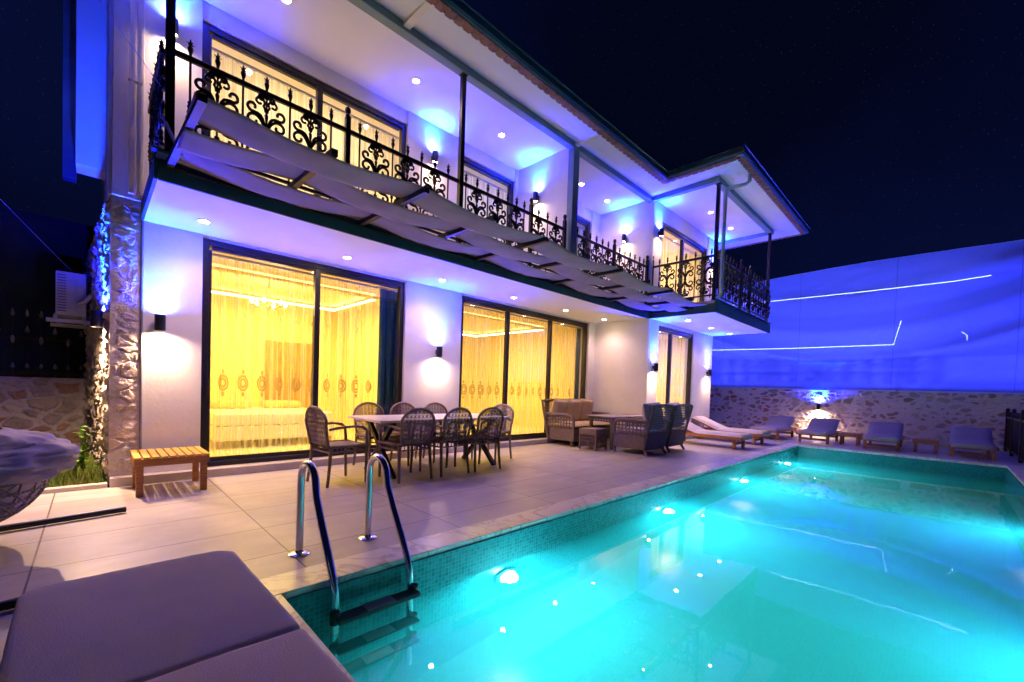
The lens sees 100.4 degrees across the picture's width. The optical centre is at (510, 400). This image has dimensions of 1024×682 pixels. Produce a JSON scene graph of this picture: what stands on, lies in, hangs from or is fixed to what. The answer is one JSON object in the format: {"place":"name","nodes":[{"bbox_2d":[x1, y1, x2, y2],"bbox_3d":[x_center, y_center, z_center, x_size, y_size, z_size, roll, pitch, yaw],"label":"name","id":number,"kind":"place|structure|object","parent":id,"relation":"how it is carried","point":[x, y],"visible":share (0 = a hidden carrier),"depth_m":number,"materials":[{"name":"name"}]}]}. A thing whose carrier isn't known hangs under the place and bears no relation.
{"place":"outdoors","nodes":[
{"label":"outdoors","id":0,"kind":"place"},
{"bbox_2d":[46,443,107,487],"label":"grass","id":1,"kind":"structure","parent":0,"point":[82,476],"depth_m":4.43,"materials":[{"name":"green plant"}]},
{"bbox_2d":[0,433,1023,662],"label":"terrace","id":2,"kind":"structure","parent":0,"point":[249,519],"depth_m":3.93,"materials":[{"name":"tile"}]},
{"bbox_2d":[0,427,125,611],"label":"egg chair","id":3,"kind":"object","parent":2,"relation":"on","point":[32,463],"visible":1,"depth_m":2.78,"materials":[{"name":"grey fabric"}]},
{"bbox_2d":[41,482,106,494],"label":"garden kerb","id":4,"kind":"structure","parent":2,"relation":"on","point":[60,489],"depth_m":4.18,"materials":[{"name":"beige stone"}]},
{"bbox_2d":[130,446,209,496],"bbox_3d":[-3.524,0.721,4.404,0.588,0.380,0.612,0,2,-44],"label":"bench","id":5,"kind":"object","parent":2,"relation":"on","point":[195,455],"visible":1,"depth_m":4.29,"materials":[{"name":"brown wood"}]},
{"bbox_2d":[0,550,351,681],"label":"daybed","id":6,"kind":"object","parent":2,"relation":"on","point":[220,616],"visible":1,"depth_m":1.25,"materials":[{"name":"grey fabric"}]},
{"bbox_2d":[304,406,369,487],"bbox_3d":[-2.028,0.503,4.934,0.520,0.889,0.579,3,2,39],"label":"dining chair","id":7,"kind":"object","parent":2,"relation":"on","point":[316,425],"visible":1,"depth_m":4.81,"materials":[{"name":"wicker"}]},
{"bbox_2d":[288,454,420,634],"bbox_3d":[-1.025,1.216,2.791,0.616,1.646,0.768,0,2,-44],"label":"pool ladder","id":8,"kind":"object","parent":2,"relation":"attached to","point":[408,595],"visible":0.84,"depth_m":2.72,"materials":[{"name":"silver metal"}]},
{"bbox_2d":[352,402,400,466],"bbox_3d":[-1.881,0.480,5.964,0.520,0.889,0.579,0,2,-44],"label":"dining chair","id":9,"kind":"object","parent":2,"relation":"on","point":[359,436],"visible":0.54,"depth_m":6.01,"materials":[{"name":"wicker"}]},
{"bbox_2d":[378,408,435,483],"bbox_3d":[-1.277,0.520,5.249,0.520,0.889,0.579,0,2,-44],"label":"dining chair","id":10,"kind":"object","parent":2,"relation":"on","point":[404,440],"visible":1,"depth_m":5.11,"materials":[{"name":"wicker"}]},
{"bbox_2d":[389,402,436,465],"bbox_3d":[-1.482,0.482,6.383,0.579,0.889,0.520,3,2,43],"label":"dining chair","id":11,"kind":"object","parent":2,"relation":"on","point":[397,408],"visible":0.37,"depth_m":6.43,"materials":[{"name":"wicker"}]},
{"bbox_2d":[347,413,510,478],"bbox_3d":[-1.083,0.598,6.008,2.120,0.740,0.890,0,2,-44],"label":"dining table","id":12,"kind":"object","parent":2,"relation":"on","point":[393,420],"visible":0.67,"depth_m":5.53,"materials":[{"name":"white metal"}]},
{"bbox_2d":[62,0,810,486],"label":"villa","id":13,"kind":"object","parent":2,"relation":"on","point":[156,244],"visible":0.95,"depth_m":6.28,"materials":[{"name":"white paint"}]},
{"bbox_2d":[46,270,91,328],"bbox_3d":[-5.912,-1.339,5.766,0.474,0.660,0.948,0,2,-44],"label":"air conditioner","id":14,"kind":"object","parent":13,"relation":"attached to","point":[72,298],"visible":0.89,"depth_m":5.54,"materials":[{"name":"white paint"}]},
{"bbox_2d":[90,310,106,327],"bbox_3d":[-4.323,-0.849,4.471,0.127,0.170,0.096,0,2,-44],"label":"wall lamp","id":15,"kind":"object","parent":13,"relation":"attached to","point":[97,319],"visible":0.98,"depth_m":4.43,"materials":[{"name":"black metal"}]},
{"bbox_2d":[148,38,164,171],"bbox_3d":[-3.380,-2.678,4.057,0.064,1.000,1.254,0,2,-44],"label":"balcony railing","id":16,"kind":"object","parent":13,"relation":"on","point":[156,106],"visible":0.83,"depth_m":3.85,"materials":[{"name":"black metal"}]},
{"bbox_2d":[100,1,160,85],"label":"cable","id":17,"kind":"object","parent":16,"relation":"attached to","point":[128,41],"visible":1,"depth_m":3.09,"materials":[{"name":"grey plastic"}]},
{"bbox_2d":[154,314,165,330],"bbox_3d":[-3.799,-0.836,4.615,0.096,0.170,0.127,0,2,-44],"label":"wall lamp","id":18,"kind":"object","parent":13,"relation":"attached to","point":[159,322],"visible":1,"depth_m":4.57,"materials":[{"name":"black metal"}]},
{"bbox_2d":[164,0,175,150],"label":"post","id":19,"kind":"object","parent":13,"relation":"on","point":[170,48],"visible":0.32,"depth_m":3.60,"materials":[{"name":"black metal"}]},
{"bbox_2d":[176,18,178,38],"bbox_3d":[-3.636,-4.003,4.583,0.096,0.170,0.127,0,2,-44],"label":"wall lamp","id":20,"kind":"object","parent":13,"relation":"attached to","point":[177,27],"visible":0.23,"depth_m":4.58,"materials":[{"name":"black metal"}]},
{"bbox_2d":[197,218,210,222],"bbox_3d":[-3.217,-1.877,4.471,0.120,0.010,0.118,0,2,-44],"label":"ceiling light","id":21,"kind":"object","parent":13,"relation":"attached to","point":[203,220],"visible":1,"depth_m":4.45,"materials":[{"name":"white paint"}]},
{"bbox_2d":[250,282,286,310],"bbox_3d":[-3.848,-1.659,6.782,0.524,0.438,0.460,0,2,-44],"label":"chandelier","id":22,"kind":"object","parent":13,"relation":"hanging from","point":[264,301],"visible":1,"depth_m":6.77,"materials":[{"name":"gold metal"}]},
{"bbox_2d":[209,400,334,448],"bbox_3d":[-4.405,0.369,7.621,1.800,0.675,1.800,0,2,-44],"label":"bed","id":23,"kind":"object","parent":13,"relation":"on","point":[235,420],"visible":0.73,"depth_m":6.96,"materials":[{"name":"white fabric"}]},
{"bbox_2d":[282,0,291,4],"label":"ceiling light","id":24,"kind":"object","parent":13,"relation":"attached to","point":[289,2],"visible":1,"depth_m":4.79,"materials":[{"name":"white paint"}]},
{"bbox_2d":[263,340,311,407],"bbox_3d":[-4.598,-0.271,8.892,1.000,1.860,0.058,0,2,-44],"label":"interior door","id":25,"kind":"structure","parent":13,"relation":"in","point":[288,358],"depth_m":8.82,"materials":[{"name":"wood"}]},
{"bbox_2d":[212,253,378,452],"bbox_3d":[-2.938,-0.522,6.062,2.380,2.570,0.107,0,2,-44],"label":"sheer curtain","id":26,"kind":"object","parent":13,"relation":"hanging from","point":[263,388],"visible":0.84,"depth_m":5.81,"materials":[{"name":"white fabric"}]},
{"bbox_2d":[200,238,404,466],"bbox_3d":[-2.705,-0.540,5.925,2.640,2.670,0.118,0,2,-44],"label":"window","id":27,"kind":"structure","parent":13,"relation":"in","point":[318,269],"depth_m":5.59,"materials":[{"name":"metal"}]},
{"bbox_2d":[201,21,405,206],"bbox_3d":[-2.646,-3.241,5.832,2.630,2.155,0.100,0,2,-44],"label":"window","id":28,"kind":"structure","parent":13,"relation":"in","point":[209,32],"depth_m":5.60,"materials":[{"name":"metal"}]},
{"bbox_2d":[211,47,398,202],"bbox_3d":[-2.704,-3.228,6.127,2.840,2.070,0.064,0,2,-44],"label":"sheer curtain","id":29,"kind":"object","parent":13,"relation":"hanging from","point":[337,135],"visible":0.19,"depth_m":5.81,"materials":[{"name":"white fabric"}]},
{"bbox_2d":[176,39,566,273],"bbox_3d":[-0.987,-2.656,5.533,5.403,1.145,0.064,0,2,-44],"label":"balcony railing","id":30,"kind":"object","parent":13,"relation":"on","point":[214,73],"visible":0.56,"depth_m":4.69,"materials":[{"name":"black metal"}]},
{"bbox_2d":[376,286,397,439],"bbox_3d":[-1.937,-0.514,6.985,0.541,2.570,0.082,1,2,-42],"label":"drape","id":31,"kind":"object","parent":13,"relation":"hanging from","point":[387,352],"visible":0.42,"depth_m":6.90,"materials":[{"name":"blue fabric"}]},
{"bbox_2d":[412,77,419,83],"bbox_3d":[-1.333,-4.479,5.981,0.120,0.010,0.118,0,2,-44],"label":"ceiling light","id":32,"kind":"object","parent":13,"relation":"attached to","point":[415,80],"visible":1,"depth_m":5.97,"materials":[{"name":"white paint"}]},
{"bbox_2d":[431,150,437,163],"bbox_3d":[-1.241,-3.947,6.939,0.096,0.170,0.127,0,2,-44],"label":"wall lamp","id":33,"kind":"object","parent":13,"relation":"attached to","point":[434,154],"visible":0.74,"depth_m":6.89,"materials":[{"name":"black metal"}]},
{"bbox_2d":[162,91,707,313],"bbox_3d":[0.514,-2.115,6.071,8.406,0.489,1.400,0,2,-44],"label":"shade canopy","id":34,"kind":"object","parent":13,"relation":"attached to","point":[328,172],"visible":1,"depth_m":4.10,"materials":[{"name":"grey fabric"}]},
{"bbox_2d":[435,346,442,356],"bbox_3d":[-1.210,-0.810,7.159,0.096,0.170,0.127,0,2,-44],"label":"wall lamp","id":35,"kind":"object","parent":13,"relation":"attached to","point":[438,353],"visible":1,"depth_m":7.11,"materials":[{"name":"black metal"}]},
{"bbox_2d":[455,72,467,242],"bbox_3d":[-0.676,-3.231,5.775,0.100,2.300,0.100,0,2,-44],"label":"post","id":36,"kind":"object","parent":13,"relation":"on","point":[462,120],"visible":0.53,"depth_m":5.75,"materials":[{"name":"black metal"}]},
{"bbox_2d":[463,170,505,241],"bbox_3d":[-0.500,-3.204,8.293,1.760,2.050,0.094,0,2,-44],"label":"sheer curtain","id":37,"kind":"object","parent":13,"relation":"hanging from","point":[494,188],"visible":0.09,"depth_m":8.23,"materials":[{"name":"white fabric"}]},
{"bbox_2d":[464,157,513,244],"bbox_3d":[-0.499,-3.215,7.942,1.350,2.130,0.100,0,2,-44],"label":"window","id":38,"kind":"structure","parent":13,"relation":"in","point":[468,163],"depth_m":8.02,"materials":[{"name":"metal"}]},
{"bbox_2d":[461,304,577,423],"bbox_3d":[0.265,-0.500,9.166,3.820,2.570,0.095,0,2,-44],"label":"sheer curtain","id":39,"kind":"object","parent":13,"relation":"hanging from","point":[497,386],"visible":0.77,"depth_m":8.90,"materials":[{"name":"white fabric"}]},
{"bbox_2d":[458,296,587,444],"bbox_3d":[0.401,-0.521,8.977,3.850,2.670,0.118,0,2,-44],"label":"window","id":40,"kind":"structure","parent":13,"relation":"in","point":[468,300],"depth_m":8.79,"materials":[{"name":"metal"}]},
{"bbox_2d":[533,191,538,202],"bbox_3d":[0.468,-3.778,7.946,0.127,0.170,0.096,0,2,-44],"label":"wall lamp","id":41,"kind":"object","parent":13,"relation":"attached to","point":[535,197],"visible":0.93,"depth_m":7.89,"materials":[{"name":"black metal"}]},
{"bbox_2d":[574,327,580,398],"bbox_3d":[1.668,-0.490,10.499,0.370,2.570,0.086,0,2,-44],"label":"drape","id":42,"kind":"object","parent":13,"relation":"hanging from","point":[577,363],"visible":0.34,"depth_m":10.42,"materials":[{"name":"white fabric"}]},
{"bbox_2d":[576,226,582,269],"bbox_3d":[1.204,-3.184,9.968,1.780,2.030,0.095,0,2,-44],"label":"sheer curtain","id":43,"kind":"object","parent":13,"relation":"hanging from","point":[581,234],"visible":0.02,"depth_m":10.41,"materials":[{"name":"white fabric"}]},
{"bbox_2d":[577,216,589,271],"bbox_3d":[1.269,-3.191,9.680,1.550,2.105,0.100,0,2,-44],"label":"window","id":44,"kind":"structure","parent":13,"relation":"in","point":[580,220],"depth_m":10.12,"materials":[{"name":"metal"}]},
{"bbox_2d":[576,226,648,303],"bbox_3d":[2.065,-2.637,8.531,2.720,1.145,0.064,0,2,-44],"label":"balcony railing","id":45,"kind":"object","parent":13,"relation":"on","point":[596,246],"visible":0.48,"depth_m":8.44,"materials":[{"name":"black metal"}]},
{"bbox_2d":[622,234,626,242],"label":"wall lamp","id":46,"kind":"object","parent":13,"relation":"attached to","point":[624,238],"visible":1,"depth_m":9.76,"materials":[{"name":"black metal"}]},
{"bbox_2d":[652,363,658,370],"bbox_3d":[3.244,-0.737,9.574,0.096,0.170,0.127,0,2,-44],"label":"wall lamp","id":47,"kind":"object","parent":13,"relation":"attached to","point":[655,367],"visible":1,"depth_m":9.52,"materials":[{"name":"black metal"}]},
{"bbox_2d":[658,228,663,236],"bbox_3d":[3.344,-3.724,9.491,0.096,0.170,0.127,0,2,-44],"label":"wall lamp","id":48,"kind":"object","parent":13,"relation":"attached to","point":[661,232],"visible":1,"depth_m":9.44,"materials":[{"name":"black metal"}]},
{"bbox_2d":[656,332,684,415],"bbox_3d":[4.069,-0.403,10.986,2.640,2.530,0.095,0,2,-44],"label":"sheer curtain","id":49,"kind":"object","parent":13,"relation":"hanging from","point":[673,372],"visible":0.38,"depth_m":11.10,"materials":[{"name":"white fabric"}]},
{"bbox_2d":[659,326,692,417],"bbox_3d":[3.981,-0.414,10.548,2.000,2.610,0.100,0,2,-44],"label":"window","id":50,"kind":"structure","parent":13,"relation":"in","point":[671,332],"depth_m":10.57,"materials":[{"name":"metal"}]},
{"bbox_2d":[660,235,698,301],"bbox_3d":[4.234,-3.060,10.986,2.930,1.930,0.095,0,2,-44],"label":"sheer curtain","id":51,"kind":"object","parent":13,"relation":"hanging from","point":[673,245],"visible":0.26,"depth_m":10.96,"materials":[{"name":"white fabric"}]},
{"bbox_2d":[651,249,714,297],"bbox_3d":[3.568,-2.600,8.999,0.064,1.145,1.380,0,2,-44],"label":"balcony railing","id":52,"kind":"object","parent":13,"relation":"on","point":[685,262],"visible":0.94,"depth_m":8.87,"materials":[{"name":"black metal"}]},
{"bbox_2d":[663,222,705,301],"bbox_3d":[4.277,-3.070,10.677,2.640,2.010,0.100,0,2,-44],"label":"window","id":53,"kind":"structure","parent":13,"relation":"in","point":[682,238],"depth_m":10.61,"materials":[{"name":"metal"}]},
{"bbox_2d":[711,182,721,299],"bbox_3d":[4.091,-3.146,8.498,0.100,2.300,0.100,0,2,-44],"label":"post","id":54,"kind":"object","parent":13,"relation":"on","point":[716,236],"visible":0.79,"depth_m":8.48,"materials":[{"name":"black metal"}]},
{"bbox_2d":[716,249,770,319],"bbox_3d":[5.446,-2.560,9.836,3.694,1.145,0.064,0,2,-44],"label":"balcony railing","id":55,"kind":"object","parent":13,"relation":"on","point":[750,287],"visible":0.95,"depth_m":9.71,"materials":[{"name":"black metal"}]},
{"bbox_2d":[764,233,772,321],"bbox_3d":[6.617,-3.130,10.979,0.100,2.300,0.100,0,2,-44],"label":"post","id":56,"kind":"object","parent":13,"relation":"on","point":[769,257],"visible":0.61,"depth_m":10.95,"materials":[{"name":"black metal"}]},
{"bbox_2d":[422,402,465,459],"bbox_3d":[-1.067,0.485,6.763,0.520,0.889,0.579,0,2,-44],"label":"dining chair","id":57,"kind":"object","parent":2,"relation":"on","point":[439,431],"visible":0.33,"depth_m":6.88,"materials":[{"name":"wicker"}]},
{"bbox_2d":[419,407,472,476],"bbox_3d":[-0.862,0.522,5.671,0.579,0.889,0.520,3,2,44],"label":"dining chair","id":58,"kind":"object","parent":2,"relation":"on","point":[448,439],"visible":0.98,"depth_m":5.52,"materials":[{"name":"wicker"}]},
{"bbox_2d":[454,407,503,471],"bbox_3d":[-0.450,0.525,6.061,0.520,0.889,0.579,0,2,-43],"label":"dining chair","id":59,"kind":"object","parent":2,"relation":"on","point":[480,435],"visible":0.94,"depth_m":5.92,"materials":[{"name":"wicker"}]},
{"bbox_2d":[471,404,513,461],"bbox_3d":[-0.288,0.507,6.919,0.520,0.889,0.579,3,2,31],"label":"dining chair","id":60,"kind":"object","parent":2,"relation":"on","point":[506,430],"visible":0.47,"depth_m":6.99,"materials":[{"name":"wicker"}]},
{"bbox_2d":[541,399,614,446],"bbox_3d":[1.517,0.459,9.469,1.645,0.980,0.875,0,2,-44],"label":"sofa","id":61,"kind":"object","parent":2,"relation":"on","point":[572,413],"visible":0.94,"depth_m":9.14,"materials":[{"name":"brown wicker"}]},
{"bbox_2d":[579,427,606,450],"bbox_3d":[1.617,0.762,8.410,0.380,0.420,0.400,0,2,-44],"label":"stool","id":62,"kind":"object","parent":2,"relation":"on","point":[594,434],"visible":1,"depth_m":8.32,"materials":[{"name":"brown wicker"}]},
{"bbox_2d":[586,414,642,449],"bbox_3d":[2.331,0.648,9.132,1.570,0.655,0.660,0,2,-44],"label":"lounge table","id":63,"kind":"object","parent":2,"relation":"on","point":[611,417],"visible":0.62,"depth_m":8.64,"materials":[{"name":"wicker"}]},
{"bbox_2d":[259,443,1023,681],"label":"pool coping","id":64,"kind":"object","parent":2,"relation":"on","point":[282,587],"visible":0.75,"depth_m":3.33,"materials":[{"name":"stone"}]},
{"bbox_2d":[613,402,674,456],"bbox_3d":[2.520,0.525,8.163,0.864,0.988,0.875,0,2,-44],"label":"armchair","id":65,"kind":"object","parent":2,"relation":"on","point":[649,435],"visible":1,"depth_m":7.92,"materials":[{"name":"grey wicker"}]},
{"bbox_2d":[287,447,1023,632],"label":"pool basin","id":66,"kind":"object","parent":2,"relation":"in","point":[312,609],"visible":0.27,"depth_m":3.83,"materials":[{"name":"teal tile"}]},
{"bbox_2d":[315,457,1023,681],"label":"pool water","id":67,"kind":"structure","parent":66,"relation":"in","point":[800,569],"depth_m":2.99,"materials":[{"name":"teal liquid"}]},
{"bbox_2d":[638,402,692,451],"bbox_3d":[3.149,0.528,8.809,0.875,0.988,0.864,3,2,44],"label":"armchair","id":68,"kind":"object","parent":2,"relation":"on","point":[676,435],"visible":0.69,"depth_m":8.53,"materials":[{"name":"brown wicker"}]},
{"bbox_2d":[679,422,752,448],"bbox_3d":[4.533,0.741,9.865,0.720,0.576,1.745,0,2,-44],"label":"sunlounger","id":69,"kind":"object","parent":2,"relation":"on","point":[694,430],"visible":0.8,"depth_m":9.47,"materials":[{"name":"white fabric"}]},
{"bbox_2d":[692,416,770,444],"bbox_3d":[5.543,0.748,10.858,0.720,0.576,1.745,0,2,-43],"label":"sunlounger","id":70,"kind":"object","parent":2,"relation":"on","point":[715,426],"visible":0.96,"depth_m":10.63,"materials":[{"name":"beige fabric"}]},
{"bbox_2d":[750,416,796,439],"bbox_3d":[7.532,0.766,12.216,1.825,0.597,0.720,0,2,-43],"label":"sunlounger","id":71,"kind":"object","parent":2,"relation":"on","point":[776,425],"visible":0.95,"depth_m":12.30,"materials":[{"name":"grey fabric"}]},
{"bbox_2d":[796,418,840,444],"bbox_3d":[8.312,0.812,11.494,0.720,0.597,1.825,3,2,45],"label":"sunlounger","id":72,"kind":"object","parent":2,"relation":"on","point":[824,427],"visible":0.98,"depth_m":11.46,"materials":[{"name":"grey fabric"}]},
{"bbox_2d":[838,432,862,445],"bbox_3d":[8.685,0.990,10.917,0.438,0.300,0.462,0,2,-44],"label":"side table","id":73,"kind":"object","parent":2,"relation":"on","point":[843,435],"visible":1,"depth_m":10.81,"materials":[{"name":"brown wood"}]},
{"bbox_2d":[861,422,904,451],"bbox_3d":[9.178,0.869,10.497,0.720,0.597,1.825,3,2,44],"label":"sunlounger","id":74,"kind":"object","parent":2,"relation":"on","point":[888,432],"visible":1,"depth_m":10.49,"materials":[{"name":"grey fabric"}]},
{"bbox_2d":[912,438,939,453],"bbox_3d":[9.551,1.049,9.821,0.438,0.300,0.462,0,2,-44],"label":"side table","id":75,"kind":"object","parent":2,"relation":"on","point":[916,441],"visible":1,"depth_m":9.70,"materials":[{"name":"brown wood"}]},
{"bbox_2d":[948,427,999,460],"bbox_3d":[10.236,0.933,9.477,1.825,0.597,0.720,0,2,-45],"label":"sunlounger","id":76,"kind":"object","parent":2,"relation":"on","point":[973,438],"visible":1,"depth_m":9.48,"materials":[{"name":"fabric"}]},
{"bbox_2d":[1003,408,1023,462],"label":"fence","id":77,"kind":"object","parent":2,"relation":"on","point":[1014,435],"visible":1,"depth_m":9.29,"materials":[{"name":"black metal"}]},
{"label":"garden bed","id":78,"kind":"structure","parent":0,"visible":0},
{"bbox_2d":[0,376,87,449],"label":"rubble wall","id":79,"kind":"structure","parent":78,"relation":"on","point":[55,407],"depth_m":6.08,"materials":[{"name":"stone"}]},
{"bbox_2d":[0,207,92,378],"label":"fence","id":80,"kind":"object","parent":79,"relation":"on","point":[37,251],"visible":0.84,"depth_m":6.11,"materials":[{"name":"black metal"}]},
{"bbox_2d":[61,425,97,472],"bbox_3d":[-4.757,0.555,4.695,0.318,0.560,0.320,1,2,-16],"label":"garden plant","id":81,"kind":"object","parent":78,"relation":"on","point":[81,460],"visible":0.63,"depth_m":4.73,"materials":[{"name":"green plant"}]},
{"label":"ground","id":82,"kind":"structure","parent":0,"visible":0},
{"bbox_2d":[709,388,1023,450],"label":"rubble wall","id":83,"kind":"structure","parent":82,"relation":"on","point":[930,415],"depth_m":12.50,"materials":[{"name":"stone"}]},
{"bbox_2d":[711,239,1023,392],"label":"privacy sheet","id":84,"kind":"object","parent":83,"relation":"on","point":[950,320],"visible":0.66,"depth_m":12.16,"materials":[{"name":"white fabric"}]},
{"bbox_2d":[711,387,1023,393],"bbox_3d":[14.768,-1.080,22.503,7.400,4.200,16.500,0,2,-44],"label":"coping","id":85,"kind":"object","parent":83,"relation":"on","point":[876,390],"depth_m":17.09,"materials":[{"name":"white paint"}]}
]}

